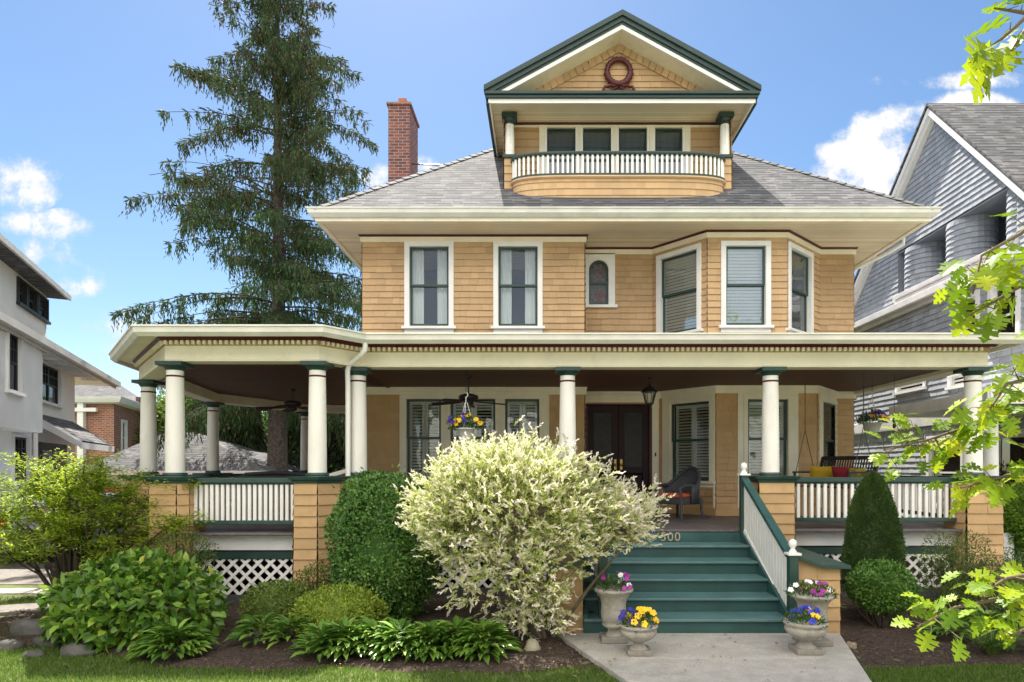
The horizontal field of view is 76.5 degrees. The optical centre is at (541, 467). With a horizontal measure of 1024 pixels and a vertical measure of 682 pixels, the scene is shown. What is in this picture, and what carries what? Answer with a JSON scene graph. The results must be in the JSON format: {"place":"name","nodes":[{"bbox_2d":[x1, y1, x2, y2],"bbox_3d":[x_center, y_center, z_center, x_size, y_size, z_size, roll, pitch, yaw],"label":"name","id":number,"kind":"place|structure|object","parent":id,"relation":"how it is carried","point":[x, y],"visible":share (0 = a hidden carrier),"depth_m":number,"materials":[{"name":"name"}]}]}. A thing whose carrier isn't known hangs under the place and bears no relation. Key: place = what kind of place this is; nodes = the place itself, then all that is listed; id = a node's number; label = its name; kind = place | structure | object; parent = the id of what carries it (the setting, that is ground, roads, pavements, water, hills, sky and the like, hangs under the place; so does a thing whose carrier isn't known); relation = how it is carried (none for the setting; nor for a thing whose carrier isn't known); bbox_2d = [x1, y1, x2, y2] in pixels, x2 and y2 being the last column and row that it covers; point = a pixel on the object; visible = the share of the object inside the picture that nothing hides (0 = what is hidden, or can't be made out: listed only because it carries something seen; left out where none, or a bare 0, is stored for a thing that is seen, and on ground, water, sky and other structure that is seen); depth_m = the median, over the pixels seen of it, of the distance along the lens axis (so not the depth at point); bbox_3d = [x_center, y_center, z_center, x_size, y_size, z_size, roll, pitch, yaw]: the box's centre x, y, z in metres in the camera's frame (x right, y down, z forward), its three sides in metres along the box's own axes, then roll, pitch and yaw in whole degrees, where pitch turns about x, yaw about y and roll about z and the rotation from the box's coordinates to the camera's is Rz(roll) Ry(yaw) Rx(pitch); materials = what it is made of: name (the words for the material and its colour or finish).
{"place":"outdoors","nodes":[
{"label":"outdoors","id":0,"kind":"place"},
{"bbox_2d":[0,588,47,593],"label":"side path","id":1,"kind":"structure","parent":0,"point":[21,591],"depth_m":10.63,"materials":[{"name":"grey concrete"}]},
{"bbox_2d":[0,546,123,584],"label":"driveway","id":2,"kind":"structure","parent":0,"point":[17,574],"depth_m":12.33,"materials":[{"name":"concrete"}]},
{"bbox_2d":[0,493,123,558],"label":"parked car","id":3,"kind":"object","parent":2,"relation":"on","point":[37,526],"visible":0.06,"depth_m":13.87,"materials":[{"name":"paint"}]},
{"bbox_2d":[0,469,1023,681],"bbox_3d":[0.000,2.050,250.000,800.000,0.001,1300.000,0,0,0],"label":"lawn","id":4,"kind":"structure","parent":0,"point":[232,581],"depth_m":6.45,"materials":[{"name":"plant"}]},
{"bbox_2d":[0,603,53,615],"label":"edging path","id":5,"kind":"structure","parent":4,"relation":"on","point":[7,610],"depth_m":9.19,"materials":[{"name":"concrete"}]},
{"bbox_2d":[0,233,120,561],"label":"house","id":6,"kind":"structure","parent":4,"relation":"on","point":[41,375],"depth_m":15.79,"materials":[{"name":"white paint"}]},
{"bbox_2d":[5,332,25,396],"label":"window","id":7,"kind":"structure","parent":6,"relation":"in","point":[14,345],"depth_m":13.58,"materials":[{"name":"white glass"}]},
{"bbox_2d":[12,434,30,485],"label":"window","id":8,"kind":"structure","parent":6,"relation":"in","point":[21,444],"depth_m":15.23,"materials":[{"name":"white glass"}]},
{"bbox_2d":[16,276,29,310],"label":"window","id":9,"kind":"structure","parent":6,"relation":"in","point":[21,286],"depth_m":16.59,"materials":[{"name":"black glass"}]},
{"bbox_2d":[26,284,39,317],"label":"window","id":10,"kind":"structure","parent":6,"relation":"in","point":[32,293],"depth_m":17.39,"materials":[{"name":"black glass"}]},
{"bbox_2d":[38,292,50,324],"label":"window","id":11,"kind":"structure","parent":6,"relation":"in","point":[43,303],"depth_m":18.20,"materials":[{"name":"black glass"}]},
{"bbox_2d":[38,442,66,492],"bbox_3d":[-13.194,0.650,17.468,0.070,2.600,2.781,0,0,-23],"label":"side door","id":12,"kind":"structure","parent":6,"relation":"in","point":[43,447],"depth_m":17.46,"materials":[{"name":"glass"}]},
{"bbox_2d":[43,360,63,408],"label":"window","id":13,"kind":"structure","parent":6,"relation":"in","point":[52,376],"depth_m":17.46,"materials":[{"name":"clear glass"}]},
{"bbox_2d":[75,385,140,479],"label":"house","id":14,"kind":"structure","parent":4,"relation":"on","point":[109,414],"depth_m":28.00,"materials":[{"name":"red brick"}]},
{"bbox_2d":[121,419,127,450],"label":"window","id":15,"kind":"structure","parent":14,"relation":"in","point":[124,423],"depth_m":29.71,"materials":[{"name":"white glass"}]},
{"bbox_2d":[132,389,228,444],"bbox_3d":[-18.508,-1.108,34.042,6.150,6.538,5.936,0,0,-17],"label":"broadleaf tree","id":16,"kind":"object","parent":4,"relation":"on","point":[160,408],"visible":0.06,"depth_m":32.51,"materials":[{"name":"green plant"}]},
{"bbox_2d":[79,432,299,505],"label":"garage","id":17,"kind":"structure","parent":4,"relation":"on","point":[236,459],"depth_m":23.92,"materials":[{"name":"white paint"}]},
{"bbox_2d":[203,410,244,446],"bbox_3d":[-13.496,-0.516,27.493,2.386,5.268,2.397,0,0,0],"label":"arborvitae","id":18,"kind":"object","parent":4,"relation":"on","point":[222,435],"visible":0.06,"depth_m":27.13,"materials":[{"name":"green plant"}]},
{"bbox_2d":[108,0,379,470],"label":"spruce tree","id":19,"kind":"object","parent":4,"relation":"on","point":[282,279],"visible":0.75,"depth_m":23.41,"materials":[{"name":"green plant"}]},
{"bbox_2d":[226,414,267,452],"bbox_3d":[-12.674,-0.536,27.913,2.456,5.219,2.430,0,0,0],"label":"arborvitae","id":20,"kind":"object","parent":4,"relation":"on","point":[258,438],"visible":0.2,"depth_m":27.53,"materials":[{"name":"green plant"}]},
{"bbox_2d":[287,414,300,471],"bbox_3d":[-10.231,-0.523,27.509,2.427,5.254,2.420,0,0,0],"label":"arborvitae","id":21,"kind":"object","parent":4,"relation":"on","point":[293,451],"visible":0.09,"depth_m":26.86,"materials":[{"name":"green plant"}]},
{"bbox_2d":[327,413,344,472],"bbox_3d":[-8.070,-0.545,27.509,2.392,5.210,2.351,0,0,0],"label":"arborvitae","id":22,"kind":"object","parent":4,"relation":"on","point":[339,448],"visible":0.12,"depth_m":26.91,"materials":[{"name":"green plant"}]},
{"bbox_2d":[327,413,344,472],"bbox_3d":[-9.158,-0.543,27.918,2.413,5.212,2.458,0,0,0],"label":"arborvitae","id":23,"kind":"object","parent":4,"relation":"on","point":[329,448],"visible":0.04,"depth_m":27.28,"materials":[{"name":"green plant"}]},
{"bbox_2d":[0,557,1023,675],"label":"planting bed","id":24,"kind":"object","parent":4,"relation":"on","point":[249,656],"visible":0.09,"depth_m":7.11,"materials":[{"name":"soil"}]},
{"bbox_2d":[0,639,26,651],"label":"rock","id":25,"kind":"object","parent":24,"relation":"on","point":[7,644],"visible":0.61,"depth_m":7.23,"materials":[{"name":"stone"}]},
{"bbox_2d":[9,617,44,635],"bbox_3d":[-6.200,2.000,7.867,0.492,0.355,0.313,0,0,0],"label":"rock","id":26,"kind":"object","parent":24,"relation":"on","point":[25,626],"visible":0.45,"depth_m":7.75,"materials":[{"name":"stone"}]},
{"bbox_2d":[60,641,96,657],"bbox_3d":[-5.052,2.018,7.077,0.421,0.225,0.270,0,0,0],"label":"rock","id":27,"kind":"object","parent":24,"relation":"on","point":[73,649],"visible":0.56,"depth_m":7.00,"materials":[{"name":"stone"}]},
{"bbox_2d":[0,446,213,596],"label":"burning bush","id":28,"kind":"object","parent":24,"relation":"on","point":[63,525],"visible":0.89,"depth_m":8.95,"materials":[{"name":"green plant"}]},
{"bbox_2d":[36,545,231,652],"bbox_3d":[-4.772,1.534,7.724,2.159,1.200,1.822,0,0,0],"label":"hydrangea","id":29,"kind":"object","parent":24,"relation":"on","point":[91,609],"visible":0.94,"depth_m":7.33,"materials":[{"name":"green plant"}]},
{"bbox_2d":[122,616,220,662],"bbox_3d":[-3.965,1.810,6.992,0.898,0.366,0.954,0,0,0],"label":"hosta","id":30,"kind":"object","parent":24,"relation":"on","point":[161,633],"visible":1,"depth_m":6.86,"materials":[{"name":"green plant"}]},
{"bbox_2d":[144,528,218,577],"bbox_3d":[-4.943,1.452,8.904,0.997,1.238,0.814,0,0,0],"label":"euonymus","id":31,"kind":"object","parent":24,"relation":"on","point":[179,548],"visible":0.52,"depth_m":8.87,"materials":[{"name":"green plant"}]},
{"bbox_2d":[223,612,293,646],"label":"hosta","id":32,"kind":"object","parent":24,"relation":"on","point":[243,630],"visible":0.77,"depth_m":7.41,"materials":[{"name":"green plant"}]},
{"bbox_2d":[236,577,308,630],"bbox_3d":[-3.365,1.742,8.310,0.993,0.683,0.847,0,0,0],"label":"boxwood","id":33,"kind":"object","parent":24,"relation":"on","point":[277,597],"visible":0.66,"depth_m":8.08,"materials":[{"name":"green plant"}]},
{"bbox_2d":[256,614,318,649],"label":"hosta","id":34,"kind":"object","parent":24,"relation":"on","point":[296,621],"visible":0.82,"depth_m":7.29,"materials":[{"name":"green plant"}]},
{"bbox_2d":[289,560,336,596],"bbox_3d":[-3.050,1.674,8.889,0.834,0.798,0.690,0,0,0],"label":"euonymus","id":35,"kind":"object","parent":24,"relation":"on","point":[306,573],"visible":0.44,"depth_m":8.84,"materials":[{"name":"green plant"}]},
{"bbox_2d":[283,619,348,662],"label":"hosta","id":36,"kind":"object","parent":24,"relation":"on","point":[312,634],"visible":0.81,"depth_m":6.89,"materials":[{"name":"green plant"}]},
{"bbox_2d":[284,579,388,644],"bbox_3d":[-2.424,1.718,7.742,1.239,0.723,1.043,0,0,0],"label":"boxwood","id":37,"kind":"object","parent":24,"relation":"on","point":[327,603],"visible":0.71,"depth_m":7.55,"materials":[{"name":"green plant"}]},
{"bbox_2d":[302,615,380,661],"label":"hosta","id":38,"kind":"object","parent":24,"relation":"on","point":[344,625],"visible":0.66,"depth_m":6.88,"materials":[{"name":"green plant"}]},
{"bbox_2d":[335,616,405,654],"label":"hosta","id":39,"kind":"object","parent":24,"relation":"on","point":[371,624],"visible":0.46,"depth_m":6.98,"materials":[{"name":"green plant"}]},
{"bbox_2d":[318,463,447,620],"bbox_3d":[-2.140,1.081,8.774,1.737,2.297,1.635,0,0,0],"label":"privet shrub","id":40,"kind":"object","parent":24,"relation":"on","point":[375,546],"visible":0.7,"depth_m":8.28,"materials":[{"name":"green plant"}]},
{"bbox_2d":[360,617,440,663],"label":"hosta","id":41,"kind":"object","parent":24,"relation":"on","point":[376,644],"visible":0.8,"depth_m":6.82,"materials":[{"name":"green plant"}]},
{"bbox_2d":[395,619,460,662],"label":"hosta","id":42,"kind":"object","parent":24,"relation":"on","point":[421,654],"visible":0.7,"depth_m":6.84,"materials":[{"name":"green plant"}]},
{"bbox_2d":[418,615,499,661],"bbox_3d":[-0.930,1.833,7.104,0.867,0.348,0.878,0,0,31],"label":"hosta","id":43,"kind":"object","parent":24,"relation":"on","point":[455,623],"visible":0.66,"depth_m":7.00,"materials":[{"name":"green plant"}]},
{"bbox_2d":[445,617,522,664],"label":"hosta","id":44,"kind":"object","parent":24,"relation":"on","point":[497,629],"visible":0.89,"depth_m":6.86,"materials":[{"name":"green plant"}]},
{"bbox_2d":[393,415,675,641],"bbox_3d":[-0.213,0.741,7.810,2.981,2.689,2.939,0,0,-27],"label":"dappled willow","id":45,"kind":"object","parent":24,"relation":"on","point":[451,502],"visible":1,"depth_m":7.21,"materials":[{"name":"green plant"}]},
{"bbox_2d":[840,471,906,592],"bbox_3d":[4.553,1.057,8.906,0.879,2.025,0.877,0,0,0],"label":"conical yew","id":46,"kind":"object","parent":24,"relation":"on","point":[873,530],"visible":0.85,"depth_m":8.70,"materials":[{"name":"green plant"}]},
{"bbox_2d":[851,600,910,627],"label":"bare twigs","id":47,"kind":"object","parent":24,"relation":"on","point":[870,620],"visible":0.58,"depth_m":8.24,"materials":[{"name":"brown plant"}]},
{"bbox_2d":[842,557,928,626],"bbox_3d":[4.372,1.600,8.336,0.888,0.944,0.926,0,0,0],"label":"boxwood","id":48,"kind":"object","parent":24,"relation":"on","point":[881,584],"visible":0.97,"depth_m":8.16,"materials":[{"name":"green plant"}]},
{"bbox_2d":[912,607,988,641],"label":"hosta","id":49,"kind":"object","parent":24,"relation":"on","point":[936,625],"visible":0.34,"depth_m":7.53,"materials":[{"name":"green plant"}]},
{"bbox_2d":[915,525,1008,609],"bbox_3d":[5.844,1.466,9.200,1.360,1.280,0.892,0,0,0],"label":"azalea","id":50,"kind":"object","parent":24,"relation":"on","point":[940,566],"visible":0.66,"depth_m":9.16,"materials":[{"name":"green plant"}]},
{"bbox_2d":[936,555,1023,619],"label":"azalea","id":51,"kind":"object","parent":24,"relation":"on","point":[994,606],"visible":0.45,"depth_m":8.57,"materials":[{"name":"green plant"}]},
{"bbox_2d":[950,605,1023,639],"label":"hosta","id":52,"kind":"object","parent":24,"relation":"on","point":[981,612],"visible":0.26,"depth_m":7.71,"materials":[{"name":"green plant"}]},
{"bbox_2d":[956,623,1023,654],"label":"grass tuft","id":53,"kind":"object","parent":24,"relation":"on","point":[991,644],"visible":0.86,"depth_m":6.89,"materials":[{"name":"green plant"}]},
{"bbox_2d":[967,546,1023,585],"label":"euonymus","id":54,"kind":"object","parent":24,"relation":"on","point":[1017,556],"visible":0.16,"depth_m":10.20,"materials":[{"name":"green plant"}]},
{"bbox_2d":[1003,480,1023,568],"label":"boxwood","id":55,"kind":"object","parent":24,"relation":"on","point":[1013,517],"visible":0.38,"depth_m":11.31,"materials":[{"name":"green plant"}]},
{"bbox_2d":[108,9,1023,633],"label":"house","id":56,"kind":"structure","parent":4,"relation":"on","point":[598,235],"depth_m":12.54,"materials":[{"name":"beige wood"}]},
{"bbox_2d":[236,470,305,517],"bbox_3d":[-4.976,0.504,12.399,1.536,0.893,0.703,0,0,0],"label":"outdoor sofa","id":57,"kind":"object","parent":56,"relation":"on","point":[248,475],"visible":0.33,"depth_m":12.07,"materials":[{"name":"wicker"}]},
{"bbox_2d":[255,388,307,411],"bbox_3d":[-5.079,-1.370,13.155,1.361,0.460,1.313,0,0,0],"label":"ceiling fan","id":58,"kind":"object","parent":56,"relation":"hanging from","point":[291,405],"visible":0.95,"depth_m":13.10,"materials":[{"name":"metal"}]},
{"bbox_2d":[402,395,444,476],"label":"window","id":59,"kind":"structure","parent":56,"relation":"in","point":[424,400],"depth_m":13.09,"materials":[{"name":"beige paint"}]},
{"bbox_2d":[401,241,455,332],"bbox_3d":[-2.249,-3.589,13.007,1.084,1.821,0.283,0,0,0],"label":"window","id":60,"kind":"structure","parent":56,"relation":"in","point":[414,285],"depth_m":12.98,"materials":[{"name":"white paint"}]},
{"bbox_2d":[457,392,474,439],"bbox_3d":[-1.206,-0.990,10.300,0.291,1.100,0.289,0,0,0],"label":"hanging basket","id":61,"kind":"object","parent":56,"relation":"hanging from","point":[461,431],"visible":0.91,"depth_m":10.21,"materials":[{"name":"plastic"}]},
{"bbox_2d":[445,412,486,429],"bbox_3d":[-1.210,-0.736,10.305,0.601,0.280,0.606,0,0,31],"label":"flower planting","id":62,"kind":"object","parent":61,"relation":"in","point":[463,418],"visible":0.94,"depth_m":10.21,"materials":[{"name":"yellow plant"}]},
{"bbox_2d":[431,376,506,407],"bbox_3d":[-1.296,-1.340,11.447,1.361,0.520,1.310,0,0,0],"label":"ceiling fan","id":63,"kind":"object","parent":56,"relation":"hanging from","point":[471,398],"visible":0.89,"depth_m":11.33,"materials":[{"name":"metal"}]},
{"bbox_2d":[446,395,499,474],"bbox_3d":[-1.376,-0.597,13.020,1.065,1.694,0.230,0,0,0],"label":"window","id":64,"kind":"structure","parent":56,"relation":"in","point":[451,409],"depth_m":12.98,"materials":[{"name":"beige paint"}]},
{"bbox_2d":[491,241,544,332],"bbox_3d":[-0.477,-3.589,13.007,1.084,1.821,0.283,0,0,0],"label":"window","id":65,"kind":"structure","parent":56,"relation":"in","point":[502,250],"depth_m":12.98,"materials":[{"name":"white paint"}]},
{"bbox_2d":[501,395,543,484],"bbox_3d":[-0.392,-0.532,13.000,0.952,1.824,0.270,0,0,0],"label":"window","id":66,"kind":"structure","parent":56,"relation":"in","point":[537,400],"depth_m":12.98,"materials":[{"name":"beige paint"}]},
{"bbox_2d":[545,127,577,172],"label":"window","id":67,"kind":"structure","parent":56,"relation":"in","point":[553,141],"depth_m":13.54,"materials":[{"name":"white paint"}]},
{"bbox_2d":[580,127,613,172],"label":"window","id":68,"kind":"structure","parent":56,"relation":"in","point":[588,141],"depth_m":13.54,"materials":[{"name":"white paint"}]},
{"bbox_2d":[585,253,617,307],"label":"window","id":69,"kind":"structure","parent":56,"relation":"in","point":[600,268],"depth_m":13.68,"materials":[{"name":"white paint"}]},
{"bbox_2d":[588,405,617,501],"bbox_3d":[1.292,-0.194,13.712,0.646,2.247,0.155,0,0,0],"label":"door","id":70,"kind":"structure","parent":56,"relation":"in","point":[602,419],"depth_m":13.74,"materials":[{"name":"brown wood"}]},
{"bbox_2d":[616,127,648,172],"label":"window","id":71,"kind":"structure","parent":56,"relation":"in","point":[624,141],"depth_m":13.54,"materials":[{"name":"white paint"}]},
{"bbox_2d":[618,405,648,504],"bbox_3d":[1.944,-0.194,13.712,0.646,2.247,0.155,0,0,0],"label":"door","id":72,"kind":"structure","parent":56,"relation":"in","point":[633,420],"depth_m":13.75,"materials":[{"name":"brown wood"}]},
{"bbox_2d":[641,377,656,405],"bbox_3d":[1.923,-1.350,11.600,0.300,0.500,0.260,0,0,0],"label":"porch lantern","id":73,"kind":"object","parent":56,"relation":"hanging from","point":[649,389],"visible":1,"depth_m":11.57,"materials":[{"name":"metal"}]},
{"bbox_2d":[653,127,684,172],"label":"window","id":74,"kind":"structure","parent":56,"relation":"in","point":[661,141],"depth_m":13.54,"materials":[{"name":"white paint"}]},
{"bbox_2d":[654,466,704,520],"bbox_3d":[2.538,0.468,11.901,0.717,0.976,0.771,0,0,-35],"label":"wicker armchair","id":75,"kind":"object","parent":56,"relation":"on","point":[687,480],"visible":0.88,"depth_m":11.95,"materials":[{"name":"black wicker"}]},
{"bbox_2d":[656,243,707,332],"bbox_3d":[2.808,-3.513,13.221,0.225,1.825,1.204,0,0,-42],"label":"window","id":76,"kind":"structure","parent":56,"relation":"in","point":[661,260],"depth_m":13.31,"materials":[{"name":"white paint"}]},
{"bbox_2d":[663,396,715,487],"bbox_3d":[3.039,-0.495,13.192,0.270,1.791,1.223,0,0,-42],"label":"window","id":77,"kind":"structure","parent":56,"relation":"in","point":[691,404],"depth_m":13.28,"materials":[{"name":"beige paint"}]},
{"bbox_2d":[718,241,774,332],"bbox_3d":[3.990,-3.533,12.728,1.077,1.785,0.225,0,0,0],"label":"window","id":78,"kind":"structure","parent":56,"relation":"in","point":[727,247],"depth_m":12.76,"materials":[{"name":"white paint"}]},
{"bbox_2d":[744,395,792,475],"bbox_3d":[4.420,-0.570,12.770,0.955,1.681,0.230,0,0,0],"label":"window","id":79,"kind":"structure","parent":56,"relation":"in","point":[749,400],"depth_m":12.73,"materials":[{"name":"beige paint"}]},
{"bbox_2d":[782,241,813,332],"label":"window","id":80,"kind":"structure","parent":56,"relation":"in","point":[800,264],"depth_m":13.20,"materials":[{"name":"white paint"}]},
{"bbox_2d":[817,397,837,485],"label":"window","id":81,"kind":"structure","parent":56,"relation":"in","point":[828,405],"depth_m":13.48,"materials":[{"name":"beige paint"}]},
{"bbox_2d":[792,373,878,488],"bbox_3d":[5.256,-0.612,11.627,0.744,1.977,1.335,0,0,-22],"label":"porch swing","id":82,"kind":"object","parent":56,"relation":"hanging from","point":[845,458],"visible":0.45,"depth_m":11.68,"materials":[{"name":"brown wood"}]},
{"bbox_2d":[808,466,834,484],"bbox_3d":[5.166,0.150,11.979,0.440,0.349,0.182,0,0,8],"label":"throw pillow","id":83,"kind":"object","parent":82,"relation":"on","point":[818,471],"visible":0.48,"depth_m":11.91,"materials":[{"name":"yellow fabric"}]},
{"bbox_2d":[861,392,882,432],"bbox_3d":[6.060,-1.120,11.900,0.354,0.960,0.351,0,0,0],"label":"hanging basket","id":84,"kind":"object","parent":56,"relation":"hanging from","point":[875,426],"visible":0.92,"depth_m":11.80,"materials":[{"name":"plastic"}]},
{"bbox_2d":[854,409,889,424],"bbox_3d":[6.066,-0.937,11.902,0.575,0.280,0.615,0,0,12],"label":"flower planting","id":85,"kind":"object","parent":84,"relation":"in","point":[872,413],"visible":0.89,"depth_m":11.79,"materials":[{"name":"multicoloured plant"}]},
{"bbox_2d":[854,103,1023,580],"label":"house","id":86,"kind":"structure","parent":4,"relation":"on","point":[962,164],"depth_m":15.22,"materials":[{"name":"grey wood"}]},
{"bbox_2d":[892,381,931,394],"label":"window","id":87,"kind":"structure","parent":86,"relation":"in","point":[921,385],"depth_m":16.69,"materials":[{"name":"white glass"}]},
{"bbox_2d":[926,435,962,507],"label":"window","id":88,"kind":"structure","parent":86,"relation":"in","point":[954,463],"depth_m":15.31,"materials":[{"name":"white glass"}]},
{"bbox_2d":[944,374,963,389],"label":"window","id":89,"kind":"structure","parent":86,"relation":"in","point":[955,381],"depth_m":14.92,"materials":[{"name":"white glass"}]},
{"bbox_2d":[956,289,983,332],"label":"window","id":90,"kind":"structure","parent":86,"relation":"in","point":[976,295],"depth_m":14.13,"materials":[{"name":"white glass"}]},
{"bbox_2d":[987,273,1020,332],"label":"window","id":91,"kind":"structure","parent":86,"relation":"in","point":[992,293],"depth_m":13.22,"materials":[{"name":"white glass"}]},
{"bbox_2d":[999,429,1023,486],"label":"window","id":92,"kind":"structure","parent":86,"relation":"in","point":[1008,452],"depth_m":13.22,"materials":[{"name":"white glass"}]},
{"bbox_2d":[864,0,1023,661],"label":"oak tree","id":93,"kind":"object","parent":4,"relation":"on","point":[987,275],"visible":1,"depth_m":2.19,"materials":[{"name":"green plant"}]},
{"bbox_2d":[0,0,1023,466],"label":"sky","id":94,"kind":"structure","parent":0,"point":[847,85],"materials":[{"name":"blue"}]},
{"bbox_2d":[557,633,870,681],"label":"walkway","id":95,"kind":"structure","parent":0,"point":[773,661],"depth_m":6.72,"materials":[{"name":"concrete"}]},
{"bbox_2d":[594,584,633,643],"bbox_3d":[0.823,1.687,7.450,0.456,0.609,0.456,0,0,0],"label":"stone urn","id":96,"kind":"object","parent":95,"relation":"on","point":[613,604],"visible":0.78,"depth_m":7.32,"materials":[{"name":"stone"}]},
{"bbox_2d":[591,571,634,594],"bbox_3d":[0.823,1.306,7.448,0.517,0.258,0.505,0,0,0],"label":"flower planting","id":97,"kind":"object","parent":96,"relation":"in","point":[605,577],"visible":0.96,"depth_m":7.41,"materials":[{"name":"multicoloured plant"}]},
{"bbox_2d":[618,621,657,655],"bbox_3d":[1.033,1.835,6.950,0.420,0.315,0.428,0,0,0],"label":"stone urn","id":98,"kind":"object","parent":95,"relation":"on","point":[638,639],"visible":0.86,"depth_m":6.82,"materials":[{"name":"stone"}]},
{"bbox_2d":[616,606,658,632],"bbox_3d":[1.036,1.606,6.942,0.472,0.240,0.461,0,0,0],"label":"flower planting","id":99,"kind":"object","parent":98,"relation":"in","point":[633,620],"visible":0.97,"depth_m":6.92,"materials":[{"name":"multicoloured plant"}]},
{"bbox_2d":[783,617,828,654],"bbox_3d":[2.846,1.823,7.000,0.461,0.338,0.459,0,0,0],"label":"stone urn","id":100,"kind":"object","parent":95,"relation":"on","point":[806,634],"visible":0.84,"depth_m":6.86,"materials":[{"name":"stone"}]},
{"bbox_2d":[781,605,828,628],"bbox_3d":[2.844,1.600,6.996,0.483,0.216,0.474,0,0,0],"label":"flower planting","id":101,"kind":"object","parent":100,"relation":"in","point":[814,615],"visible":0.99,"depth_m":6.97,"materials":[{"name":"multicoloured plant"}]},
{"bbox_2d":[789,590,833,646],"bbox_3d":[3.066,1.710,7.350,0.500,0.563,0.500,0,0,0],"label":"stone urn","id":102,"kind":"object","parent":95,"relation":"on","point":[821,603],"visible":0.37,"depth_m":7.20,"materials":[{"name":"stone"}]},
{"bbox_2d":[783,579,838,601],"bbox_3d":[3.070,1.378,7.350,0.623,0.223,0.572,0,0,0],"label":"flower planting","id":103,"kind":"object","parent":102,"relation":"in","point":[821,589],"visible":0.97,"depth_m":7.29,"materials":[{"name":"multicoloured plant"}]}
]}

